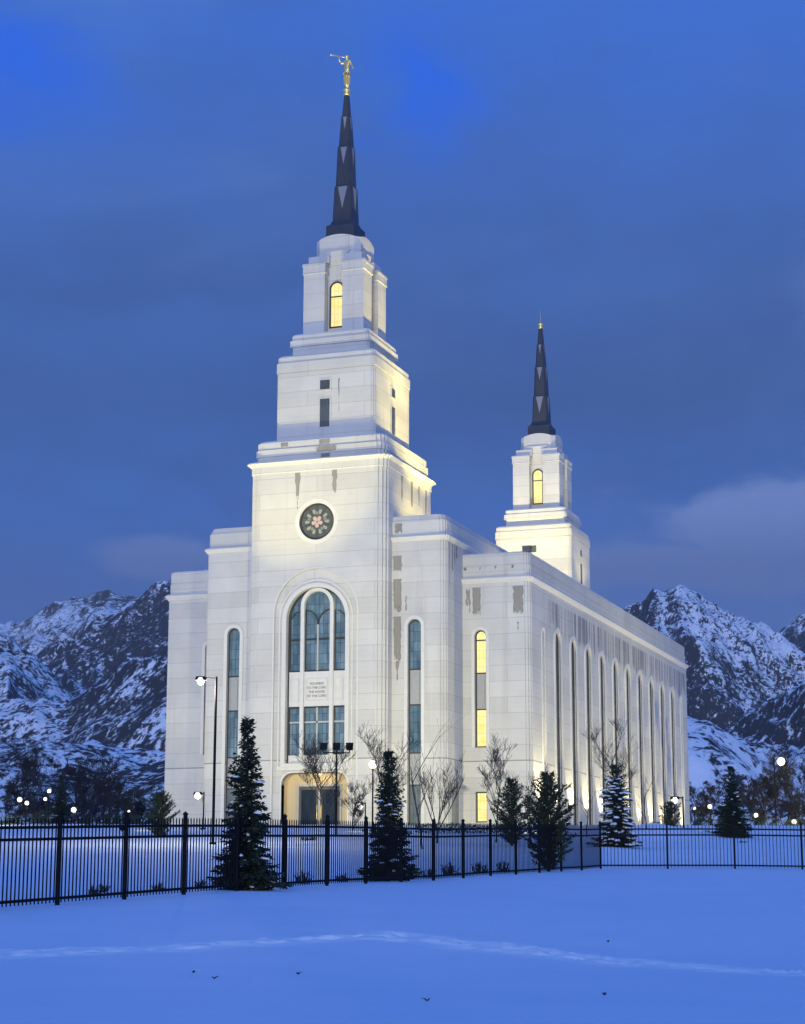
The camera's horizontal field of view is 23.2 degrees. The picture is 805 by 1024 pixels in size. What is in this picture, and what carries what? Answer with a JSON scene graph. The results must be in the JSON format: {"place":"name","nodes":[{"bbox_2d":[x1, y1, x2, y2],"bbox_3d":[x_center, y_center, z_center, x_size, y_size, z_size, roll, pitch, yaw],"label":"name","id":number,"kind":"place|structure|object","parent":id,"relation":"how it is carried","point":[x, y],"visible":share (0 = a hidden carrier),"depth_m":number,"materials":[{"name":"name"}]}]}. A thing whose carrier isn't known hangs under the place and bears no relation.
{"place":"outdoors","nodes":[
{"label":"outdoors","id":0,"kind":"place"},
{"bbox_2d":[0,823,804,1023],"bbox_3d":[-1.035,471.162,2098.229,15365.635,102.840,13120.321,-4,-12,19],"label":"snow ground","id":1,"kind":"structure","parent":0,"point":[703,945],"depth_m":29.26,"materials":[{"name":"white snow"}]},
{"bbox_2d":[17,797,21,823],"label":"globe lamp","id":2,"kind":"object","parent":1,"relation":"on","point":[19,799],"visible":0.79,"depth_m":170.26,"materials":[{"name":"white glass"}]},
{"bbox_2d":[0,732,40,823],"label":"bare tree","id":3,"kind":"object","parent":1,"relation":"on","point":[6,804],"visible":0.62,"depth_m":208.29,"materials":[{"name":"brown plant"}]},
{"bbox_2d":[0,810,50,824],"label":"hedge","id":4,"kind":"object","parent":1,"relation":"on","point":[34,816],"visible":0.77,"depth_m":138.41,"materials":[{"name":"green plant"}]},
{"bbox_2d":[3,754,53,817],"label":"bare tree","id":5,"kind":"object","parent":1,"relation":"on","point":[29,784],"visible":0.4,"depth_m":222.87,"materials":[{"name":"brown plant"}]},
{"bbox_2d":[4,743,68,823],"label":"bare tree","id":6,"kind":"object","parent":1,"relation":"on","point":[40,803],"visible":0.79,"depth_m":203.00,"materials":[{"name":"brown plant"}]},
{"bbox_2d":[47,789,50,823],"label":"globe lamp","id":7,"kind":"object","parent":1,"relation":"on","point":[48,790],"visible":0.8,"depth_m":184.27,"materials":[{"name":"black metal"}]},
{"bbox_2d":[43,775,75,823],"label":"spruce tree","id":8,"kind":"object","parent":1,"relation":"on","point":[58,807],"visible":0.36,"depth_m":187.98,"materials":[{"name":"green plant"}]},
{"bbox_2d":[71,807,75,823],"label":"globe lamp","id":9,"kind":"object","parent":1,"relation":"on","point":[73,809],"visible":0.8,"depth_m":163.17,"materials":[{"name":"white glass"}]},
{"bbox_2d":[36,756,116,823],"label":"bare tree","id":10,"kind":"object","parent":1,"relation":"on","point":[84,790],"visible":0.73,"depth_m":212.62,"materials":[{"name":"brown plant"}]},
{"bbox_2d":[49,747,128,823],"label":"bare tree","id":11,"kind":"object","parent":1,"relation":"on","point":[85,763],"visible":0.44,"depth_m":227.87,"materials":[{"name":"brown plant"}]},
{"bbox_2d":[88,884,99,893],"bbox_3d":[-7.282,8.882,46.159,0.318,0.319,0.370,-11,-16,44],"label":"dry shrub","id":12,"kind":"object","parent":1,"relation":"on","point":[92,890],"visible":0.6,"depth_m":46.08,"materials":[{"name":"brown plant"}]},
{"bbox_2d":[96,885,110,892],"bbox_3d":[-7.304,9.194,48.128,0.380,0.341,0.449,-4,-12,19],"label":"dry shrub","id":13,"kind":"object","parent":1,"relation":"on","point":[103,888],"visible":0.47,"depth_m":48.08,"materials":[{"name":"brown plant"}]},
{"bbox_2d":[88,755,129,823],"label":"bare tree","id":14,"kind":"object","parent":1,"relation":"on","point":[115,764],"visible":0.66,"depth_m":216.22,"materials":[{"name":"brown plant"}]},
{"bbox_2d":[80,813,145,824],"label":"hedge","id":15,"kind":"object","parent":1,"relation":"on","point":[119,815],"visible":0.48,"depth_m":135.37,"materials":[{"name":"green plant"}]},
{"bbox_2d":[88,766,150,823],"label":"bare tree","id":16,"kind":"object","parent":1,"relation":"on","point":[124,803],"visible":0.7,"depth_m":205.72,"materials":[{"name":"brown plant"}]},
{"bbox_2d":[120,779,163,823],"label":"bare tree","id":17,"kind":"object","parent":1,"relation":"on","point":[137,805],"visible":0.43,"depth_m":211.54,"materials":[{"name":"brown plant"}]},
{"bbox_2d":[151,882,164,889],"bbox_3d":[-6.099,9.368,49.131,0.394,0.312,0.399,0,-11,3],"label":"dry shrub","id":18,"kind":"object","parent":1,"relation":"on","point":[158,886],"visible":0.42,"depth_m":49.07,"materials":[{"name":"brown plant"}]},
{"bbox_2d":[141,790,180,834],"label":"pine tree","id":19,"kind":"object","parent":1,"relation":"on","point":[161,808],"visible":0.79,"depth_m":115.67,"materials":[{"name":"green plant"}]},
{"bbox_2d":[193,792,204,829],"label":"street lamp","id":20,"kind":"object","parent":1,"relation":"on","point":[197,795],"visible":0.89,"depth_m":130.65,"materials":[{"name":"black paint"}]},
{"bbox_2d":[194,878,208,885],"bbox_3d":[-5.244,9.621,51.106,0.394,0.446,0.469,4,-12,-18],"label":"dry shrub","id":21,"kind":"object","parent":1,"relation":"on","point":[200,883],"visible":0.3,"depth_m":51.10,"materials":[{"name":"brown plant"}]},
{"bbox_2d":[195,676,217,844],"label":"street lamp","id":22,"kind":"object","parent":1,"relation":"on","point":[200,680],"visible":0.88,"depth_m":105.57,"materials":[{"name":"black metal"}]},
{"bbox_2d":[205,716,294,889],"bbox_3d":[-3.845,7.519,49.953,2.349,4.717,1.803,-4,-12,19],"label":"spruce tree","id":23,"kind":"object","parent":1,"relation":"on","point":[259,876],"visible":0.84,"depth_m":49.81,"materials":[{"name":"green plant"}]},
{"bbox_2d":[0,811,601,906],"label":"metal fence","id":24,"kind":"object","parent":1,"relation":"on","point":[588,852],"visible":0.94,"depth_m":51.66,"materials":[{"name":"black metal"}]},
{"bbox_2d":[294,871,310,883],"bbox_3d":[-2.840,10.375,56.060,0.608,0.549,0.566,-4,-12,19],"label":"dry shrub","id":25,"kind":"object","parent":1,"relation":"on","point":[303,877],"visible":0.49,"depth_m":55.97,"materials":[{"name":"brown plant"}]},
{"bbox_2d":[288,729,356,819],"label":"bare tree","id":26,"kind":"object","parent":1,"relation":"on","point":[309,761],"visible":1,"depth_m":112.07,"materials":[{"name":"brown plant"}]},
{"bbox_2d":[320,743,352,834],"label":"floodlight pole","id":27,"kind":"object","parent":1,"relation":"on","point":[350,745],"visible":0.66,"depth_m":120.37,"materials":[{"name":"black metal"}]},
{"bbox_2d":[335,775,375,834],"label":"bare tree","id":28,"kind":"object","parent":1,"relation":"on","point":[360,812],"visible":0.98,"depth_m":115.06,"materials":[{"name":"brown plant"}]},
{"bbox_2d":[369,759,375,826],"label":"globe lamp","id":29,"kind":"object","parent":1,"relation":"on","point":[371,763],"visible":0.66,"depth_m":123.07,"materials":[{"name":"white glass"}]},
{"bbox_2d":[357,724,419,805],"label":"bare tree","id":30,"kind":"object","parent":1,"relation":"on","point":[378,761],"visible":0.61,"depth_m":111.43,"materials":[{"name":"brown plant"}]},
{"bbox_2d":[356,749,422,880],"bbox_3d":[-0.381,9.503,60.787,2.001,4.369,1.815,3,-12,-14],"label":"spruce tree","id":31,"kind":"object","parent":1,"relation":"on","point":[389,806],"visible":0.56,"depth_m":60.68,"materials":[{"name":"green plant"}]},
{"bbox_2d":[158,87,689,825],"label":"temple","id":32,"kind":"structure","parent":1,"relation":"on","point":[346,585],"depth_m":147.97,"materials":[{"name":"white stone"}]},
{"bbox_2d":[200,641,206,754],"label":"window","id":33,"kind":"structure","parent":32,"relation":"in","point":[204,645],"depth_m":153.25,"materials":[{"name":"white"}]},
{"bbox_2d":[220,624,242,823],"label":"window","id":34,"kind":"structure","parent":32,"relation":"in","point":[235,657],"depth_m":148.15,"materials":[{"name":"blue glass"}]},
{"bbox_2d":[287,588,344,762],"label":"great window","id":35,"kind":"structure","parent":32,"relation":"in","point":[316,632],"depth_m":145.18,"materials":[{"name":"blue glass"}]},
{"bbox_2d":[295,499,337,543],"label":"oculus window","id":36,"kind":"structure","parent":32,"relation":"in","point":[316,520],"depth_m":147.04,"materials":[{"name":"grey glass"}]},
{"bbox_2d":[297,784,341,824],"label":"door","id":37,"kind":"structure","parent":32,"relation":"in","point":[309,807],"depth_m":143.91,"materials":[{"name":"grey glass"}]},
{"bbox_2d":[318,397,330,428],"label":"window","id":38,"kind":"structure","parent":32,"relation":"in","point":[324,403],"depth_m":149.97,"materials":[{"name":"grey glass"}]},
{"bbox_2d":[318,378,330,390],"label":"window","id":39,"kind":"structure","parent":32,"relation":"in","point":[324,384],"depth_m":150.41,"materials":[{"name":"grey glass"}]},
{"bbox_2d":[329,281,341,328],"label":"window","id":40,"kind":"structure","parent":32,"relation":"in","point":[335,302],"depth_m":153.94,"materials":[{"name":"yellow glass"}]},
{"bbox_2d":[330,54,353,87],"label":"statue","id":41,"kind":"object","parent":32,"relation":"on","point":[346,72],"visible":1,"depth_m":159.48,"materials":[{"name":"gold metal"}]},
{"bbox_2d":[391,404,395,436],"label":"window","id":42,"kind":"structure","parent":32,"relation":"in","point":[393,409],"depth_m":152.48,"materials":[{"name":"grey glass"}]},
{"bbox_2d":[391,386,395,399],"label":"window","id":43,"kind":"structure","parent":32,"relation":"in","point":[393,390],"depth_m":152.89,"materials":[{"name":"grey glass"}]},
{"bbox_2d":[404,615,424,824],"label":"window","id":44,"kind":"structure","parent":32,"relation":"in","point":[417,626],"depth_m":143.21,"materials":[{"name":"blue glass"}]},
{"bbox_2d":[452,791,458,824],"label":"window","id":45,"kind":"structure","parent":32,"relation":"in","point":[455,806],"depth_m":142.79,"materials":[{"name":"grey glass"}]},
{"bbox_2d":[471,627,489,747],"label":"window","id":46,"kind":"structure","parent":32,"relation":"in","point":[479,644],"depth_m":146.03,"materials":[{"name":"yellow glass"}]},
{"bbox_2d":[476,792,486,822],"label":"window","id":47,"kind":"structure","parent":32,"relation":"in","point":[481,800],"depth_m":144.44,"materials":[{"name":"yellow glass"}]},
{"bbox_2d":[530,544,537,552],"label":"window","id":48,"kind":"structure","parent":32,"relation":"in","point":[534,546],"depth_m":203.34,"materials":[{"name":"white stone"}]},
{"bbox_2d":[532,469,542,504],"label":"window","id":49,"kind":"structure","parent":32,"relation":"in","point":[537,475],"depth_m":206.95,"materials":[{"name":"yellow glass"}]},
{"bbox_2d":[553,628,564,823],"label":"window","id":50,"kind":"structure","parent":32,"relation":"in","point":[555,639],"depth_m":151.70,"materials":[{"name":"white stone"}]},
{"bbox_2d":[569,636,579,824],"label":"window","id":51,"kind":"structure","parent":32,"relation":"in","point":[571,648],"depth_m":155.80,"materials":[{"name":"white stone"}]},
{"bbox_2d":[580,562,582,584],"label":"window","id":52,"kind":"structure","parent":32,"relation":"in","point":[581,564],"depth_m":205.57,"materials":[{"name":"white glass"}]},
{"bbox_2d":[584,643,594,824],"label":"window","id":53,"kind":"structure","parent":32,"relation":"in","point":[586,658],"depth_m":160.19,"materials":[{"name":"white stone"}]},
{"bbox_2d":[598,650,608,820],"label":"window","id":54,"kind":"structure","parent":32,"relation":"in","point":[600,667],"depth_m":164.98,"materials":[{"name":"white stone"}]},
{"bbox_2d":[612,657,620,809],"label":"window","id":55,"kind":"structure","parent":32,"relation":"in","point":[615,660],"depth_m":169.69,"materials":[{"name":"white stone"}]},
{"bbox_2d":[624,663,634,823],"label":"window","id":56,"kind":"structure","parent":32,"relation":"in","point":[627,665],"depth_m":173.63,"materials":[{"name":"white stone"}]},
{"bbox_2d":[637,670,645,824],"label":"window","id":57,"kind":"structure","parent":32,"relation":"in","point":[639,707],"depth_m":177.84,"materials":[{"name":"white stone"}]},
{"bbox_2d":[648,675,657,822],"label":"window","id":58,"kind":"structure","parent":32,"relation":"in","point":[651,697],"depth_m":182.28,"materials":[{"name":"white stone"}]},
{"bbox_2d":[659,681,667,822],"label":"window","id":59,"kind":"structure","parent":32,"relation":"in","point":[664,793],"depth_m":186.83,"materials":[{"name":"grey glass"}]},
{"bbox_2d":[670,686,678,824],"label":"window","id":60,"kind":"structure","parent":32,"relation":"in","point":[673,742],"depth_m":191.35,"materials":[{"name":"grey glass"}]},
{"bbox_2d":[402,715,465,848],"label":"bare tree","id":61,"kind":"object","parent":1,"relation":"on","point":[412,781],"visible":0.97,"depth_m":99.97,"materials":[{"name":"brown plant"}]},
{"bbox_2d":[413,752,464,842],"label":"bare tree","id":62,"kind":"object","parent":1,"relation":"on","point":[450,796],"visible":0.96,"depth_m":106.67,"materials":[{"name":"brown plant"}]},
{"bbox_2d":[440,861,459,873],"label":"dry shrub","id":63,"kind":"object","parent":1,"relation":"on","point":[448,869],"visible":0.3,"depth_m":67.81,"materials":[{"name":"brown plant"}]},
{"bbox_2d":[417,822,504,832],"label":"hedge","id":64,"kind":"object","parent":1,"relation":"on","point":[459,827],"visible":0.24,"depth_m":124.38,"materials":[{"name":"green plant"}]},
{"bbox_2d":[471,862,488,873],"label":"dry shrub","id":65,"kind":"object","parent":1,"relation":"on","point":[478,867],"visible":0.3,"depth_m":71.90,"materials":[{"name":"brown plant"}]},
{"bbox_2d":[477,732,515,841],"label":"bare tree","id":66,"kind":"object","parent":1,"relation":"on","point":[495,758],"visible":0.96,"depth_m":109.01,"materials":[{"name":"brown plant"}]},
{"bbox_2d":[489,777,528,845],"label":"pine tree","id":67,"kind":"object","parent":1,"relation":"on","point":[512,787],"visible":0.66,"depth_m":102.80,"materials":[{"name":"green plant"}]},
{"bbox_2d":[501,765,550,827],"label":"bare tree","id":68,"kind":"object","parent":1,"relation":"on","point":[526,789],"visible":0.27,"depth_m":107.32,"materials":[{"name":"brown plant"}]},
{"bbox_2d":[515,770,577,871],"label":"pine tree","id":69,"kind":"object","parent":1,"relation":"on","point":[541,812],"visible":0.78,"depth_m":74.93,"materials":[{"name":"green plant"}]},
{"bbox_2d":[575,788,595,825],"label":"bare tree","id":70,"kind":"object","parent":1,"relation":"on","point":[587,812],"visible":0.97,"depth_m":114.80,"materials":[{"name":"brown plant"}]},
{"bbox_2d":[579,718,639,797],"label":"bare tree","id":71,"kind":"object","parent":1,"relation":"on","point":[631,773],"visible":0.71,"depth_m":118.05,"materials":[{"name":"brown plant"}]},
{"bbox_2d":[598,763,641,846],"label":"spruce tree","id":72,"kind":"object","parent":1,"relation":"on","point":[614,814],"visible":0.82,"depth_m":101.64,"materials":[{"name":"green plant"}]},
{"bbox_2d":[634,777,654,827],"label":"bare tree","id":73,"kind":"object","parent":1,"relation":"on","point":[644,802],"visible":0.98,"depth_m":115.81,"materials":[{"name":"brown plant"}]},
{"bbox_2d":[658,800,681,826],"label":"dwarf pine","id":74,"kind":"object","parent":1,"relation":"on","point":[670,813],"visible":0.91,"depth_m":122.58,"materials":[{"name":"green plant"}]},
{"bbox_2d":[670,796,683,827],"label":"street lamp","id":75,"kind":"object","parent":1,"relation":"on","point":[674,799],"visible":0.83,"depth_m":129.66,"materials":[{"name":"black paint"}]},
{"bbox_2d":[601,821,804,868],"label":"metal fence","id":76,"kind":"object","parent":1,"relation":"on","point":[705,835],"visible":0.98,"depth_m":80.28,"materials":[{"name":"black metal"}]},
{"bbox_2d":[689,781,718,824],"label":"bare tree","id":77,"kind":"object","parent":1,"relation":"on","point":[693,793],"visible":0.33,"depth_m":203.10,"materials":[{"name":"brown plant"}]},
{"bbox_2d":[691,774,728,824],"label":"bare tree","id":78,"kind":"object","parent":1,"relation":"on","point":[705,808],"visible":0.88,"depth_m":188.29,"materials":[{"name":"brown plant"}]},
{"bbox_2d":[708,765,752,837],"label":"spruce tree","id":79,"kind":"object","parent":1,"relation":"on","point":[731,810],"visible":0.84,"depth_m":114.61,"materials":[{"name":"green plant"}]},
{"bbox_2d":[693,815,804,825],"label":"hedge","id":80,"kind":"object","parent":1,"relation":"on","point":[762,820],"visible":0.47,"depth_m":148.31,"materials":[{"name":"green plant"}]},
{"bbox_2d":[739,772,783,824],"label":"bare tree","id":81,"kind":"object","parent":1,"relation":"on","point":[754,790],"visible":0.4,"depth_m":182.76,"materials":[{"name":"brown plant"}]},
{"bbox_2d":[738,746,793,824],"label":"bare tree","id":82,"kind":"object","parent":1,"relation":"on","point":[769,797],"visible":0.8,"depth_m":174.73,"materials":[{"name":"brown plant"}]},
{"bbox_2d":[773,757,784,824],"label":"street lamp","id":83,"kind":"object","parent":1,"relation":"on","point":[781,761],"visible":0.88,"depth_m":156.83,"materials":[{"name":"black metal"}]},
{"bbox_2d":[763,756,804,825],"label":"bare tree","id":84,"kind":"object","parent":1,"relation":"on","point":[795,813],"visible":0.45,"depth_m":179.49,"materials":[{"name":"brown plant"}]},
{"bbox_2d":[764,762,804,825],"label":"bare tree","id":85,"kind":"object","parent":1,"relation":"on","point":[788,785],"visible":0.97,"depth_m":170.32,"materials":[{"name":"brown plant"}]},
{"bbox_2d":[0,569,804,825],"bbox_3d":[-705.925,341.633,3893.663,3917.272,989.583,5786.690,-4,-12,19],"label":"snowy mountains","id":86,"kind":"structure","parent":0,"point":[87,675],"depth_m":2833.20,"materials":[{"name":"white snow"}]},
{"bbox_2d":[0,0,804,631],"label":"sky","id":87,"kind":"structure","parent":0,"point":[629,175],"materials":[{"name":"blue"}]}
]}

